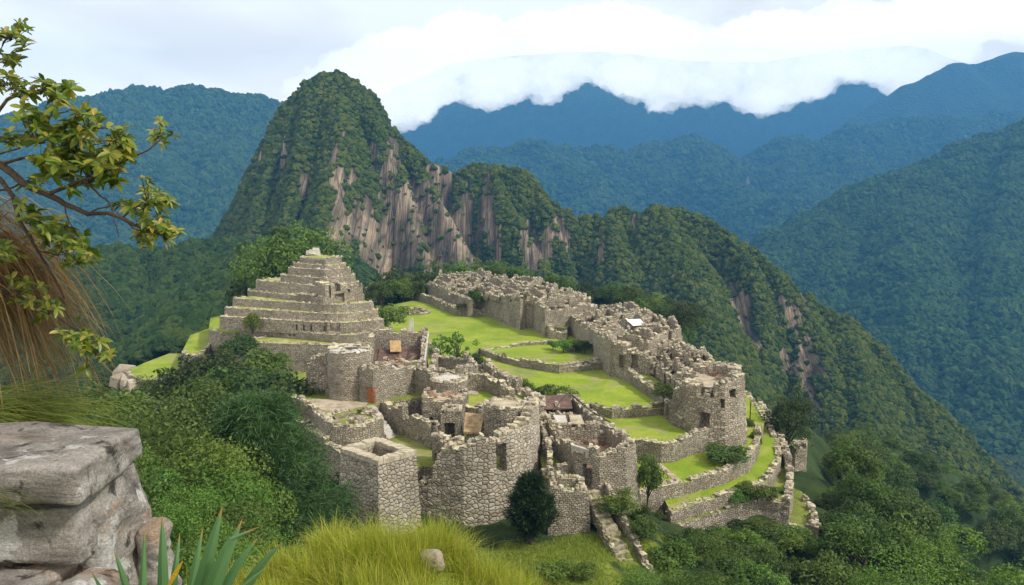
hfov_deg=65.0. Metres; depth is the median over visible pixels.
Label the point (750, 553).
undergrowth bush
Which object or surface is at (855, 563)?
undergrowth bush
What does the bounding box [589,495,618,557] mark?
parapet
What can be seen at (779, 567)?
woodland tree
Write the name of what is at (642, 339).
roofless house
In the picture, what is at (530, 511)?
conical shrub
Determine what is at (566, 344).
bush
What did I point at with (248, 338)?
bush
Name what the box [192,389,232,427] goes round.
woodland tree
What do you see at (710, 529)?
undergrowth bush
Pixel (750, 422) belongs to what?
bush
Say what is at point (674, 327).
roofless house
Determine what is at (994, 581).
woodland tree
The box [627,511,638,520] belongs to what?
woodland tree
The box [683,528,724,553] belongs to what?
undergrowth bush
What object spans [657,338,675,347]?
roofless house
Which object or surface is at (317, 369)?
tower wing
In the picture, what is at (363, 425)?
round platform
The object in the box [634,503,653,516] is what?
woodland tree
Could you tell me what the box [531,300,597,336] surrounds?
quarter wall
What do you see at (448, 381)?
round tower
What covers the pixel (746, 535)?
undergrowth bush
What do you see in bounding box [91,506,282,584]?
blade plant
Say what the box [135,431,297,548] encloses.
leafy shrub
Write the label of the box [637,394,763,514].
terrace lawn
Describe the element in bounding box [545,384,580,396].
bush
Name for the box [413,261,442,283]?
leafy tree
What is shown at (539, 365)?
terrace wall
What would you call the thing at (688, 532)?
undergrowth bush
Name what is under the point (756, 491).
bush
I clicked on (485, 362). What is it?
rubble wall
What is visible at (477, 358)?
bush
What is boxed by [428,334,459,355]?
bush
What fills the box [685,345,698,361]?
roofless house
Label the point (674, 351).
roofless house
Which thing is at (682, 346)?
roofless house
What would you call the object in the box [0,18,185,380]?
overhanging tree
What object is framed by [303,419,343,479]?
curtain wall
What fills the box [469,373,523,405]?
court lawn
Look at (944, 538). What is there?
woodland tree
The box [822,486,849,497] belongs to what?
undergrowth bush
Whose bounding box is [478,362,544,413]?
rubble wall
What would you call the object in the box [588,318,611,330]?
roofless house
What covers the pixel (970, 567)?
woodland tree
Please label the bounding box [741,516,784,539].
undergrowth bush
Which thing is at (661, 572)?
woodland tree
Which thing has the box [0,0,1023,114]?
sky
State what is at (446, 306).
long low wall
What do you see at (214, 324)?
terrace lawn
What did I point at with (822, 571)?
woodland tree
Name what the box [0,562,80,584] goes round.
stone block
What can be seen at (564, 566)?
bush
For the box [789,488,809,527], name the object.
terrace lawn
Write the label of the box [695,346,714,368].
roofless house
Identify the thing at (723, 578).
undergrowth bush
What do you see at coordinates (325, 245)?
spreading tree
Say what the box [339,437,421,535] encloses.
square tower
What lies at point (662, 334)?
roofless house
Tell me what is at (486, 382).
courtyard wall
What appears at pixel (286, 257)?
spreading tree
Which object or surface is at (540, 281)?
roofless house
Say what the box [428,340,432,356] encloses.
rubble wall
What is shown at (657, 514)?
woodland tree
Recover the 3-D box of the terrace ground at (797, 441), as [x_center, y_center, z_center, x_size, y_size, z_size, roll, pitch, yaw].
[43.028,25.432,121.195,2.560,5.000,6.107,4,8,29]
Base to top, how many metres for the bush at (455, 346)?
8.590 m
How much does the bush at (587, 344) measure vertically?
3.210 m
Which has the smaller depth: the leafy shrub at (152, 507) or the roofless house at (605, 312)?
the leafy shrub at (152, 507)
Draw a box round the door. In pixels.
[367,387,375,403]
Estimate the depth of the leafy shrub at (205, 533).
36.65 m
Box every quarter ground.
[457,282,590,325]
[627,322,682,355]
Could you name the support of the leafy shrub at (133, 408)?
on the hillside ground at (813, 482)
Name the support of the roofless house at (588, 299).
on the quarter ground at (484, 304)
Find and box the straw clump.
[0,160,131,421]
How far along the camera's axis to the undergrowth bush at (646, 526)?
77.79 m
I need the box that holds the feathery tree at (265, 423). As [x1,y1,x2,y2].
[182,380,366,557]
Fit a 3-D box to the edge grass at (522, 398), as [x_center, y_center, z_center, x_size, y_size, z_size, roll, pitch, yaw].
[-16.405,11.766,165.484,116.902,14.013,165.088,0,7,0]
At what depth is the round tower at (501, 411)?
88.76 m
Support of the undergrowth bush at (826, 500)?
on the hillside ground at (813, 482)
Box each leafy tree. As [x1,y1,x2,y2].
[363,264,412,306]
[364,280,393,305]
[378,269,432,282]
[388,273,415,301]
[409,279,428,296]
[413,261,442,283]
[637,451,668,505]
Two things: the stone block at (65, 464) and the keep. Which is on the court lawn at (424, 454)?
the keep
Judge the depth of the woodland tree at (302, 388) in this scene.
102.35 m
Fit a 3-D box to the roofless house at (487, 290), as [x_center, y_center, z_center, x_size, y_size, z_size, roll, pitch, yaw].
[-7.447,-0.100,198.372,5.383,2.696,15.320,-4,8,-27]
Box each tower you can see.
[327,341,370,400]
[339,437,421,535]
[430,372,467,392]
[483,395,526,454]
[547,471,590,535]
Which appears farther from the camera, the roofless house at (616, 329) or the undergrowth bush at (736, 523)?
the roofless house at (616, 329)
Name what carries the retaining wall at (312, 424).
on the hillside ground at (813, 482)
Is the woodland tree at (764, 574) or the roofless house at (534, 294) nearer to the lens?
the woodland tree at (764, 574)
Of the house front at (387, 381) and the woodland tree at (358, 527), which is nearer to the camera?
the woodland tree at (358, 527)
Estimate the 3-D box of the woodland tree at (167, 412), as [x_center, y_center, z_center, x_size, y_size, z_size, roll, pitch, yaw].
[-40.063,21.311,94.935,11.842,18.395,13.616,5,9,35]
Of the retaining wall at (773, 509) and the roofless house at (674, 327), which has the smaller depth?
the retaining wall at (773, 509)
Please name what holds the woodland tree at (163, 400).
on the hillside ground at (813, 482)
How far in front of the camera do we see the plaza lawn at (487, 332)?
168.69 m
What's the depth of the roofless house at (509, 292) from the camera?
186.60 m
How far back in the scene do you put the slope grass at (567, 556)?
76.30 m
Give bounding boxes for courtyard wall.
[380,400,440,449]
[465,372,514,397]
[465,402,483,433]
[539,413,552,475]
[541,436,554,454]
[541,462,567,489]
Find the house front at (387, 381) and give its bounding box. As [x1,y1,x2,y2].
[359,362,438,403]
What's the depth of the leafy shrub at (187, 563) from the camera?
23.05 m
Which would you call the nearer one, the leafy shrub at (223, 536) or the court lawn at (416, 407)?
the leafy shrub at (223, 536)
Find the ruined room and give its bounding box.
[428,348,477,374]
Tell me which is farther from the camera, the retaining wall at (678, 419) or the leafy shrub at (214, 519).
the retaining wall at (678, 419)
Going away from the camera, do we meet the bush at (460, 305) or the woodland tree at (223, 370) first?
the woodland tree at (223, 370)
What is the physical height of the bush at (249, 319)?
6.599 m
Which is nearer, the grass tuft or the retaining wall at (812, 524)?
the grass tuft
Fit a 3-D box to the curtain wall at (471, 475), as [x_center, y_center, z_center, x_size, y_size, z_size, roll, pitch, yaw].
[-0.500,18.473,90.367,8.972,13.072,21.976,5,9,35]
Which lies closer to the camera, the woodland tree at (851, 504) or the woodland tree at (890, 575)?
the woodland tree at (890, 575)
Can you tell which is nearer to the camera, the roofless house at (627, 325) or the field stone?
the field stone
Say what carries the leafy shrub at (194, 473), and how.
on the hillside ground at (813, 482)
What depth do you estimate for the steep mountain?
567.04 m
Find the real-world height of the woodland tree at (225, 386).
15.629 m
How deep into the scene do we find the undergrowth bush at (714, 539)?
78.17 m
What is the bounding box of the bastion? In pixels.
[669,361,746,451]
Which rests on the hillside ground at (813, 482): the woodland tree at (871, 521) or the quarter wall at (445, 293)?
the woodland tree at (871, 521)
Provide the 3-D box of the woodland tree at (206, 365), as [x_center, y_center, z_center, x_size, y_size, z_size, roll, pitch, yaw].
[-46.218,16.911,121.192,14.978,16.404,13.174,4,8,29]
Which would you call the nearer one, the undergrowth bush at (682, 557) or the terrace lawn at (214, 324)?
the undergrowth bush at (682, 557)
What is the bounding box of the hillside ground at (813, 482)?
[256,331,1023,584]
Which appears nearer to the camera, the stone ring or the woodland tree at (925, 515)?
the woodland tree at (925, 515)
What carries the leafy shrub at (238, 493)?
on the hillside ground at (813, 482)
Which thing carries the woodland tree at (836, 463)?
on the hillside ground at (813, 482)
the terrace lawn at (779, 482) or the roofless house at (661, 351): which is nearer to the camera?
the terrace lawn at (779, 482)
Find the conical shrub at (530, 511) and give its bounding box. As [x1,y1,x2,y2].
[501,467,561,544]
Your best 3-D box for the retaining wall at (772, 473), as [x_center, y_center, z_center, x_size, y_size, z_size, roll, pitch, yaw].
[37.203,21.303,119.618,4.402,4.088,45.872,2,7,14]
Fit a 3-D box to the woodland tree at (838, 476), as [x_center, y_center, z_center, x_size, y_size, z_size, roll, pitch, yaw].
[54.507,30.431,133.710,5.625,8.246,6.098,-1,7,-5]
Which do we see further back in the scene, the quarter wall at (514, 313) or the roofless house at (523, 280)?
the roofless house at (523, 280)
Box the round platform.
[323,407,384,446]
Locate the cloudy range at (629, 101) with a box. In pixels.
[378,46,965,161]
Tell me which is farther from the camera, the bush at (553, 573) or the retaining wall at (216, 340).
the retaining wall at (216, 340)
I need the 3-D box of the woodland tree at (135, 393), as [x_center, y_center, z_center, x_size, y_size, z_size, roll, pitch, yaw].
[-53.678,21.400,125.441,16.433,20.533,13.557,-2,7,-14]
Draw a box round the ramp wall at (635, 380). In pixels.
[626,367,668,418]
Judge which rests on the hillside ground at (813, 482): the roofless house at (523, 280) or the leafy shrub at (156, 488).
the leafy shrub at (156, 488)
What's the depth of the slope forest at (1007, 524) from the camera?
211.95 m
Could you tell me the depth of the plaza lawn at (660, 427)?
109.36 m
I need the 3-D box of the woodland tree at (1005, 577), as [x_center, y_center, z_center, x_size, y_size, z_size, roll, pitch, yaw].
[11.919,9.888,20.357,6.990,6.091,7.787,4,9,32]
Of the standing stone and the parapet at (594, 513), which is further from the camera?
the standing stone
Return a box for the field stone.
[418,549,444,573]
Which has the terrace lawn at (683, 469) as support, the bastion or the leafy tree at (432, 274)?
the bastion
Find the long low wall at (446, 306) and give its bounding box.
[364,287,485,315]
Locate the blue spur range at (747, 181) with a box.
[441,116,1001,240]
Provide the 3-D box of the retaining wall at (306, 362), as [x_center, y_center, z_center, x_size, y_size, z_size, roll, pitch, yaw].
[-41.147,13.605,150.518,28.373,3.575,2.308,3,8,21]
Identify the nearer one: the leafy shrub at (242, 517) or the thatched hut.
the leafy shrub at (242, 517)
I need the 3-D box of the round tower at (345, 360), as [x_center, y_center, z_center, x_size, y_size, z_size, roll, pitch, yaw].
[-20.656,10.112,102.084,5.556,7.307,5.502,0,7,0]
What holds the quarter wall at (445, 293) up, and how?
on the terrace lawn
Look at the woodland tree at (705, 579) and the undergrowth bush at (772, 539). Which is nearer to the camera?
the woodland tree at (705, 579)
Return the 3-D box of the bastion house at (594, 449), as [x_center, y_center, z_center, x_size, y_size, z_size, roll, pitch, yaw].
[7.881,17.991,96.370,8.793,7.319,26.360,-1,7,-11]
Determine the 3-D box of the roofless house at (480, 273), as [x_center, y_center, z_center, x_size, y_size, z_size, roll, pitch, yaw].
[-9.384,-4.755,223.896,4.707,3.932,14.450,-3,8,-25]
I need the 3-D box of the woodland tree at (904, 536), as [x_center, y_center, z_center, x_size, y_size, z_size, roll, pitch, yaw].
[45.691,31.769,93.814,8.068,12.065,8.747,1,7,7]
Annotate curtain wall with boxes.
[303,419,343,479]
[418,396,540,526]
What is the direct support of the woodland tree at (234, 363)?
on the hillside ground at (813, 482)
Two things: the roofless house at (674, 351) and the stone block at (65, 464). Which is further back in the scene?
the roofless house at (674, 351)
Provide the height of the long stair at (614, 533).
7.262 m
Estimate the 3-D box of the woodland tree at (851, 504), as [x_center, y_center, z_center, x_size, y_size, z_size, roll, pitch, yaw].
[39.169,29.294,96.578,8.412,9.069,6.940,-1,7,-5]
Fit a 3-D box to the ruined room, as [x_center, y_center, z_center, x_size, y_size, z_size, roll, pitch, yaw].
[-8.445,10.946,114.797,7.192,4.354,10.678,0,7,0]
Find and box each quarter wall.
[426,281,472,316]
[483,290,530,329]
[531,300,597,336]
[547,324,567,339]
[570,314,617,376]
[611,340,653,379]
[635,323,670,333]
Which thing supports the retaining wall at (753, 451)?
on the hillside ground at (813, 482)
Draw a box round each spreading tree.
[224,224,300,309]
[225,220,355,289]
[281,241,357,279]
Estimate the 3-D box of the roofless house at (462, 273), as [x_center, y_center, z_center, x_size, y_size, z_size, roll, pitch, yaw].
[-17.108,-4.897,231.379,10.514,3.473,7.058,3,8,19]
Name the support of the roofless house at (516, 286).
on the quarter ground at (484, 304)
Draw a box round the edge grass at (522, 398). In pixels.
[130,300,805,526]
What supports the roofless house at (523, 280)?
on the quarter ground at (484, 304)
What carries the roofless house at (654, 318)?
on the quarter ground at (653, 351)
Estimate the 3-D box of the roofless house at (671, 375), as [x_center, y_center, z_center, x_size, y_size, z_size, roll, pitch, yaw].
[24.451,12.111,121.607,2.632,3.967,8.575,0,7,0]
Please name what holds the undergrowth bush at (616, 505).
on the hillside ground at (813, 482)
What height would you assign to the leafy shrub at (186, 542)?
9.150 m
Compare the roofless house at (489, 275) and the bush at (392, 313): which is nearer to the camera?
the bush at (392, 313)
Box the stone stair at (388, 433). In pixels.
[366,405,396,438]
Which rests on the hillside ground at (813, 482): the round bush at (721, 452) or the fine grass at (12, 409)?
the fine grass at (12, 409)
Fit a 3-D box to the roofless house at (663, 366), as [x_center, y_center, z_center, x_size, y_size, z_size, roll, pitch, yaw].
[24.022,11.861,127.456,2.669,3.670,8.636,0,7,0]
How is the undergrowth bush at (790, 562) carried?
on the hillside ground at (813, 482)
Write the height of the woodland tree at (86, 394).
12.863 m
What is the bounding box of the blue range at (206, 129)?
[0,90,266,240]
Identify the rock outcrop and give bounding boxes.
[109,364,137,392]
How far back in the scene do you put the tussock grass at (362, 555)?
12.27 m
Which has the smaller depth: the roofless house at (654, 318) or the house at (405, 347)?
the house at (405, 347)
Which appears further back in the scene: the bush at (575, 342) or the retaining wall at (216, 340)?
the retaining wall at (216, 340)
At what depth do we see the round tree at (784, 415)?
118.65 m
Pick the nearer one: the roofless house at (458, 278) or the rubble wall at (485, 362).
the rubble wall at (485, 362)
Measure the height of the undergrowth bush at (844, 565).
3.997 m
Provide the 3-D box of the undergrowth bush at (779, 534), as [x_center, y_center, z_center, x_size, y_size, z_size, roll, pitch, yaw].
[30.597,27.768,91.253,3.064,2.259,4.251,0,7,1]
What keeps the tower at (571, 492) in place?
on the hillside ground at (813, 482)
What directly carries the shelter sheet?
on the quarter ground at (653, 351)
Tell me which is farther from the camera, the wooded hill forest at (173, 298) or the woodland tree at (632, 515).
the wooded hill forest at (173, 298)
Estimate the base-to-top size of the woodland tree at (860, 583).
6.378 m
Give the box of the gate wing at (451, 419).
[441,403,464,437]
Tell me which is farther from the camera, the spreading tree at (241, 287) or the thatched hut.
the spreading tree at (241, 287)
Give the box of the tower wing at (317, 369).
[306,352,328,394]
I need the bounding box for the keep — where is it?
[421,387,468,435]
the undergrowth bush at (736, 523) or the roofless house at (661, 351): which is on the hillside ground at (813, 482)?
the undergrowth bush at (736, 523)
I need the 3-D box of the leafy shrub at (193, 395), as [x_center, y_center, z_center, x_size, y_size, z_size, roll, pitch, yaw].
[-22.407,18.181,55.769,19.169,24.314,16.116,5,9,36]
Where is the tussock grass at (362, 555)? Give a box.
[185,497,569,584]
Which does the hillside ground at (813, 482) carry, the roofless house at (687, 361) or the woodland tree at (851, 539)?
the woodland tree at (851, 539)
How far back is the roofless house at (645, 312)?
161.98 m
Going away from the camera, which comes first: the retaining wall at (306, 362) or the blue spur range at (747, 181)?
the retaining wall at (306, 362)
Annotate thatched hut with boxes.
[464,412,484,442]
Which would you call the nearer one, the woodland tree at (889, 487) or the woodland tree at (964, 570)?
the woodland tree at (964, 570)
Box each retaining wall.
[124,369,161,394]
[181,343,213,367]
[209,329,239,351]
[232,356,309,371]
[262,390,324,430]
[290,419,313,458]
[632,424,709,462]
[635,425,761,508]
[665,481,761,523]
[667,404,682,429]
[676,497,788,531]
[745,391,781,487]
[758,401,793,524]
[787,494,821,535]
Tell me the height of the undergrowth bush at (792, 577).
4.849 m
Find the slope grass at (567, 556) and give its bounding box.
[235,519,705,584]
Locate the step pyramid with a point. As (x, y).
(315, 303)
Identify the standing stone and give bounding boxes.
[408,318,413,331]
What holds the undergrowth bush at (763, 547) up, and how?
on the hillside ground at (813, 482)
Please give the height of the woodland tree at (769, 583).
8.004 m
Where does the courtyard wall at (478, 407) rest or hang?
on the court lawn at (424, 454)
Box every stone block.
[0,421,141,505]
[0,498,100,565]
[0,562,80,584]
[59,567,128,584]
[79,462,151,584]
[135,517,182,584]
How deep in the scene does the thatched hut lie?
90.80 m
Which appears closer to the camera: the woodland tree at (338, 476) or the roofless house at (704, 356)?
the woodland tree at (338, 476)
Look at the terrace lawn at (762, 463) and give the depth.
98.14 m
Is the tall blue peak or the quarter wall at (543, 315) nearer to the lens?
the quarter wall at (543, 315)
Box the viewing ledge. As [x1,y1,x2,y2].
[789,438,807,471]
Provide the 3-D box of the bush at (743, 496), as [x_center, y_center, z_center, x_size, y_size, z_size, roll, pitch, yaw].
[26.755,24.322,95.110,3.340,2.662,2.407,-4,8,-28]
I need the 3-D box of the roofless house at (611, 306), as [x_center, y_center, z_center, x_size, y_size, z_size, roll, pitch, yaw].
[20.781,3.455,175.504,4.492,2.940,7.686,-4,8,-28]
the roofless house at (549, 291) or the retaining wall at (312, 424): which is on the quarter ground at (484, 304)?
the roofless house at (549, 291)
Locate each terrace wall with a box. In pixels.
[479,348,599,373]
[486,339,548,349]
[565,347,586,351]
[566,360,602,372]
[589,401,662,418]
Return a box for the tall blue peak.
[823,52,1023,136]
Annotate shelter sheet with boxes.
[626,319,642,325]
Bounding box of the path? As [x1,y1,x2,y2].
[655,463,682,482]
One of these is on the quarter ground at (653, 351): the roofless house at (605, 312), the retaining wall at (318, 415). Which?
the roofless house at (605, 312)
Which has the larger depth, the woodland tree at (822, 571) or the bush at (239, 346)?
the bush at (239, 346)
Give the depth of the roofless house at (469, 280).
216.92 m
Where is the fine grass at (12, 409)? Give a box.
[0,362,156,475]
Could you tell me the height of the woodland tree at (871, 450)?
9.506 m
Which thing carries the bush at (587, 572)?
on the hillside ground at (813, 482)
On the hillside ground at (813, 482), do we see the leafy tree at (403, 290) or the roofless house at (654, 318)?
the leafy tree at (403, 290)
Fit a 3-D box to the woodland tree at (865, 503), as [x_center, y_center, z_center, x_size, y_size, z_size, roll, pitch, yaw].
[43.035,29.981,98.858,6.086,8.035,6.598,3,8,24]
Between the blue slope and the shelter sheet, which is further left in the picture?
the shelter sheet
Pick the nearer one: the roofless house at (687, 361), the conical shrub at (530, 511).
the conical shrub at (530, 511)
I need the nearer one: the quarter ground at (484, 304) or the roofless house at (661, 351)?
the roofless house at (661, 351)
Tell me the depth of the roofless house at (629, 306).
167.48 m
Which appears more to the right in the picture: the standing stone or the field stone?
the field stone
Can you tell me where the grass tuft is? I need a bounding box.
[0,487,57,533]
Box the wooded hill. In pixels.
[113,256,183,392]
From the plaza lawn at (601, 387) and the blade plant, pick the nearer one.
the blade plant
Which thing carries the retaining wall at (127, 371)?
on the hillside ground at (813, 482)
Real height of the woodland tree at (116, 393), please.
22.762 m
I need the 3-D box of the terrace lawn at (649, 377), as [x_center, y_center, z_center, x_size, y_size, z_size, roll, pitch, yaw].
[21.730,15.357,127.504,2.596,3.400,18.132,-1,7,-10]
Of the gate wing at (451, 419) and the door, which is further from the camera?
the door
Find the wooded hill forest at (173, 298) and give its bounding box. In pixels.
[0,234,386,418]
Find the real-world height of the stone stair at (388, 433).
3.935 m
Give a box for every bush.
[215,337,254,359]
[233,333,258,358]
[239,345,291,371]
[242,312,260,336]
[374,303,412,326]
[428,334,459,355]
[440,331,479,357]
[455,303,466,310]
[458,353,484,363]
[468,289,484,308]
[489,265,503,275]
[522,378,535,388]
[525,561,567,584]
[531,384,566,394]
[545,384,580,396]
[547,340,556,346]
[553,339,573,352]
[554,559,574,579]
[569,560,599,578]
[570,339,585,351]
[575,340,592,353]
[591,486,643,515]
[629,513,663,539]
[646,538,698,569]
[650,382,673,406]
[662,527,706,550]
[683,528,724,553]
[695,532,731,569]
[697,523,727,538]
[702,574,730,584]
[704,442,752,463]
[712,559,778,584]
[716,539,771,573]
[718,525,746,545]
[724,528,765,547]
[726,519,762,539]
[730,487,752,504]
[731,480,771,498]
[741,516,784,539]
[746,418,754,426]
[747,431,762,444]
[749,540,782,558]
[755,534,783,549]
[758,485,779,499]
[769,525,790,540]
[775,533,808,556]
[775,555,807,583]
[779,524,821,545]
[781,565,798,584]
[800,557,864,583]
[801,537,832,556]
[813,493,848,511]
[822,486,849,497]
[837,557,878,580]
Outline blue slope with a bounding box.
[761,128,1023,453]
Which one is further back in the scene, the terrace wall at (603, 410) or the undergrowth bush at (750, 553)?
the terrace wall at (603, 410)
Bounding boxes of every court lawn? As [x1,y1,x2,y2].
[293,364,452,419]
[385,432,499,480]
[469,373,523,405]
[539,448,572,492]
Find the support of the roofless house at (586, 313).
on the quarter ground at (653, 351)
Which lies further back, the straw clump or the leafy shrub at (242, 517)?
the leafy shrub at (242, 517)
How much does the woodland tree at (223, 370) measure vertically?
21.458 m
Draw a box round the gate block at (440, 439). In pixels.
[431,431,464,460]
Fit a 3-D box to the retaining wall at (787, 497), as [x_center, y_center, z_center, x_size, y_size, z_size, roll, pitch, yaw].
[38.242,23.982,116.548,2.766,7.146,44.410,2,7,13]
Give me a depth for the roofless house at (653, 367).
129.54 m
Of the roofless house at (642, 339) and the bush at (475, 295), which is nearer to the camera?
the roofless house at (642, 339)
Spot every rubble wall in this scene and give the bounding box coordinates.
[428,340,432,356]
[478,358,499,374]
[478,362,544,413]
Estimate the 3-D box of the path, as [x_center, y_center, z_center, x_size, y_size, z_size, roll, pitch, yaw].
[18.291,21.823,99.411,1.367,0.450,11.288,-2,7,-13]
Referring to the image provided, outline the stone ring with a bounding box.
[404,307,430,314]
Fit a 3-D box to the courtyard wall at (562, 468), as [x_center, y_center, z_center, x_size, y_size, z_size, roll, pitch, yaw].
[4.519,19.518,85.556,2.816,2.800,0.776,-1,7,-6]
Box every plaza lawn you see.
[386,300,594,363]
[480,354,663,418]
[598,414,688,440]
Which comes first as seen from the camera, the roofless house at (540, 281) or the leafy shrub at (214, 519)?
the leafy shrub at (214, 519)
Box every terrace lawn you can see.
[125,353,181,381]
[181,328,209,358]
[209,316,239,356]
[555,326,569,335]
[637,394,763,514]
[638,374,672,399]
[664,390,779,517]
[678,460,785,525]
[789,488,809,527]
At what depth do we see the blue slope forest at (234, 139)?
1861.72 m
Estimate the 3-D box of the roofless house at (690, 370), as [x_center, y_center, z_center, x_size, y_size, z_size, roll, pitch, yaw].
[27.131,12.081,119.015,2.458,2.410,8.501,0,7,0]
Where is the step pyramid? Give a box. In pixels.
[219,247,392,371]
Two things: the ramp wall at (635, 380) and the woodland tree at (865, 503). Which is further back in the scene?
the ramp wall at (635, 380)
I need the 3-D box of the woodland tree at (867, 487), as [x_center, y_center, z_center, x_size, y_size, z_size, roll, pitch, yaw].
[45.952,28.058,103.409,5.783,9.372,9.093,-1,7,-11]
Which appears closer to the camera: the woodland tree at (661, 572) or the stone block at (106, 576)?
the stone block at (106, 576)
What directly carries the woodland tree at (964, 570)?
on the hillside ground at (813, 482)
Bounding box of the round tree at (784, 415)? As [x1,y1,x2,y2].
[761,381,818,458]
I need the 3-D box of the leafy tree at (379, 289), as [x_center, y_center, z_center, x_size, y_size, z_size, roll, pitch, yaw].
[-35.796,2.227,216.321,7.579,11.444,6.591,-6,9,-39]
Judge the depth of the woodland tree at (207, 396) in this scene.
93.44 m
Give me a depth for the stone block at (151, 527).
5.29 m
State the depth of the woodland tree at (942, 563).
99.66 m
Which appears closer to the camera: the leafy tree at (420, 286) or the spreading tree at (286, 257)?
the spreading tree at (286, 257)
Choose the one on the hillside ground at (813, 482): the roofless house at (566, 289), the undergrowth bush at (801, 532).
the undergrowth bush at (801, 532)
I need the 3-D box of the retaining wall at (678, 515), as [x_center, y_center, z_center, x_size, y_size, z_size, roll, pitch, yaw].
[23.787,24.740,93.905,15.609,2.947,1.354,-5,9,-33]
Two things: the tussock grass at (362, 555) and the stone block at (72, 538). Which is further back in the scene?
the tussock grass at (362, 555)
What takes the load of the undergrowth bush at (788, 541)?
on the hillside ground at (813, 482)
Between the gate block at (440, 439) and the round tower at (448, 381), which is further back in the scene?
the round tower at (448, 381)
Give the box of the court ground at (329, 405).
[307,399,368,411]
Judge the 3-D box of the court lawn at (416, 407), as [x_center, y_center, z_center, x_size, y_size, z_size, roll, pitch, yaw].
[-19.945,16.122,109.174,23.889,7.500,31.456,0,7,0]
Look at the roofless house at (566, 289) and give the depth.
189.47 m
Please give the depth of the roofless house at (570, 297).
172.31 m
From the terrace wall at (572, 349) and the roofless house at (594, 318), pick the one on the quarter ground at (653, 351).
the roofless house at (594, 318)
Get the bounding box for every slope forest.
[0,83,1023,458]
[57,258,1023,582]
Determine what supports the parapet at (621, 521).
on the hillside ground at (813, 482)
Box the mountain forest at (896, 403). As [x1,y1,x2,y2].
[180,69,1023,529]
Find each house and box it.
[368,327,428,367]
[433,274,454,286]
[438,269,471,277]
[449,276,463,283]
[449,282,471,294]
[459,275,480,285]
[468,267,485,282]
[470,285,494,300]
[478,277,505,288]
[484,270,507,281]
[490,286,518,303]
[503,280,526,291]
[508,274,536,284]
[513,287,546,305]
[525,281,555,297]
[535,276,557,291]
[540,390,640,512]
[546,287,585,308]
[558,287,586,295]
[558,293,590,302]
[574,310,591,319]
[579,309,603,326]
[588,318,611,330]
[599,302,621,309]
[600,307,621,318]
[600,323,626,335]
[607,312,632,323]
[612,301,639,313]
[616,328,658,350]
[618,312,644,332]
[628,308,652,317]
[630,322,668,343]
[644,313,665,323]
[649,356,659,375]
[653,315,681,339]
[654,345,669,360]
[656,353,671,383]
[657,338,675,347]
[666,357,680,388]
[667,344,682,362]
[674,339,689,356]
[675,364,688,387]
[680,351,693,368]
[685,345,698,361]
[687,362,697,372]
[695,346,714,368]
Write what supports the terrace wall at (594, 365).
on the plaza lawn at (487, 332)
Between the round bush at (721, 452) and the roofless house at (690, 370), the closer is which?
the round bush at (721, 452)
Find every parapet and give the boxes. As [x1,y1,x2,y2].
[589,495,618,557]
[605,481,654,575]
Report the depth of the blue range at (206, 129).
2206.78 m
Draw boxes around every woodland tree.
[62,387,100,424]
[73,380,127,424]
[91,386,152,429]
[110,390,188,420]
[128,365,193,398]
[129,374,168,394]
[129,394,218,457]
[136,367,221,399]
[137,366,230,455]
[150,352,246,401]
[171,371,240,420]
[174,542,265,584]
[180,534,297,573]
[181,378,253,429]
[191,348,251,379]
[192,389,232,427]
[220,367,270,387]
[222,366,299,403]
[264,372,324,406]
[276,529,303,553]
[311,471,351,517]
[321,504,356,527]
[329,512,367,533]
[616,563,684,584]
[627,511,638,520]
[632,556,703,584]
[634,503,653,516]
[645,531,752,584]
[654,510,666,524]
[733,548,790,582]
[733,558,790,584]
[759,576,777,584]
[791,549,865,584]
[803,497,863,555]
[818,513,887,564]
[820,432,886,488]
[824,504,899,566]
[825,453,857,485]
[830,442,856,465]
[831,472,888,506]
[834,472,902,519]
[840,501,887,557]
[844,472,918,503]
[848,573,894,584]
[850,522,1023,584]
[856,449,886,479]
[874,509,935,583]
[876,563,902,584]
[880,489,952,577]
[915,532,960,584]
[928,520,954,574]
[934,557,993,584]
[957,553,995,584]
[985,571,1022,584]
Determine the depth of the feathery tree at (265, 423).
54.71 m
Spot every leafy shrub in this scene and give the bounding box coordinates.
[87,374,290,550]
[89,385,280,539]
[109,414,194,471]
[132,451,242,498]
[133,441,279,558]
[134,444,288,550]
[134,454,300,548]
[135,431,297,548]
[147,484,260,568]
[147,494,258,550]
[151,509,206,565]
[152,441,276,544]
[156,498,283,553]
[170,497,270,549]
[170,513,304,558]
[171,538,229,582]
[173,514,270,570]
[173,543,253,580]
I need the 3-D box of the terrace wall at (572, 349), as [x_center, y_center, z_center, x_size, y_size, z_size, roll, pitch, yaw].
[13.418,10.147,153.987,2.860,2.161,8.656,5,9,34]
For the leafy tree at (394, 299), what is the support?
on the hillside ground at (813, 482)
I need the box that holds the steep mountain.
[224,73,1023,505]
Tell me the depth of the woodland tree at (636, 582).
37.70 m
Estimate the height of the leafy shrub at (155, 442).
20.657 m
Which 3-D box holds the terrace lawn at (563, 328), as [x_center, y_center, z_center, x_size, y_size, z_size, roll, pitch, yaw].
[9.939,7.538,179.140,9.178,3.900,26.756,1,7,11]
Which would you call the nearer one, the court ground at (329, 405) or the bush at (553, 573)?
the bush at (553, 573)
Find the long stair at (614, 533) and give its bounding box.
[588,489,638,581]

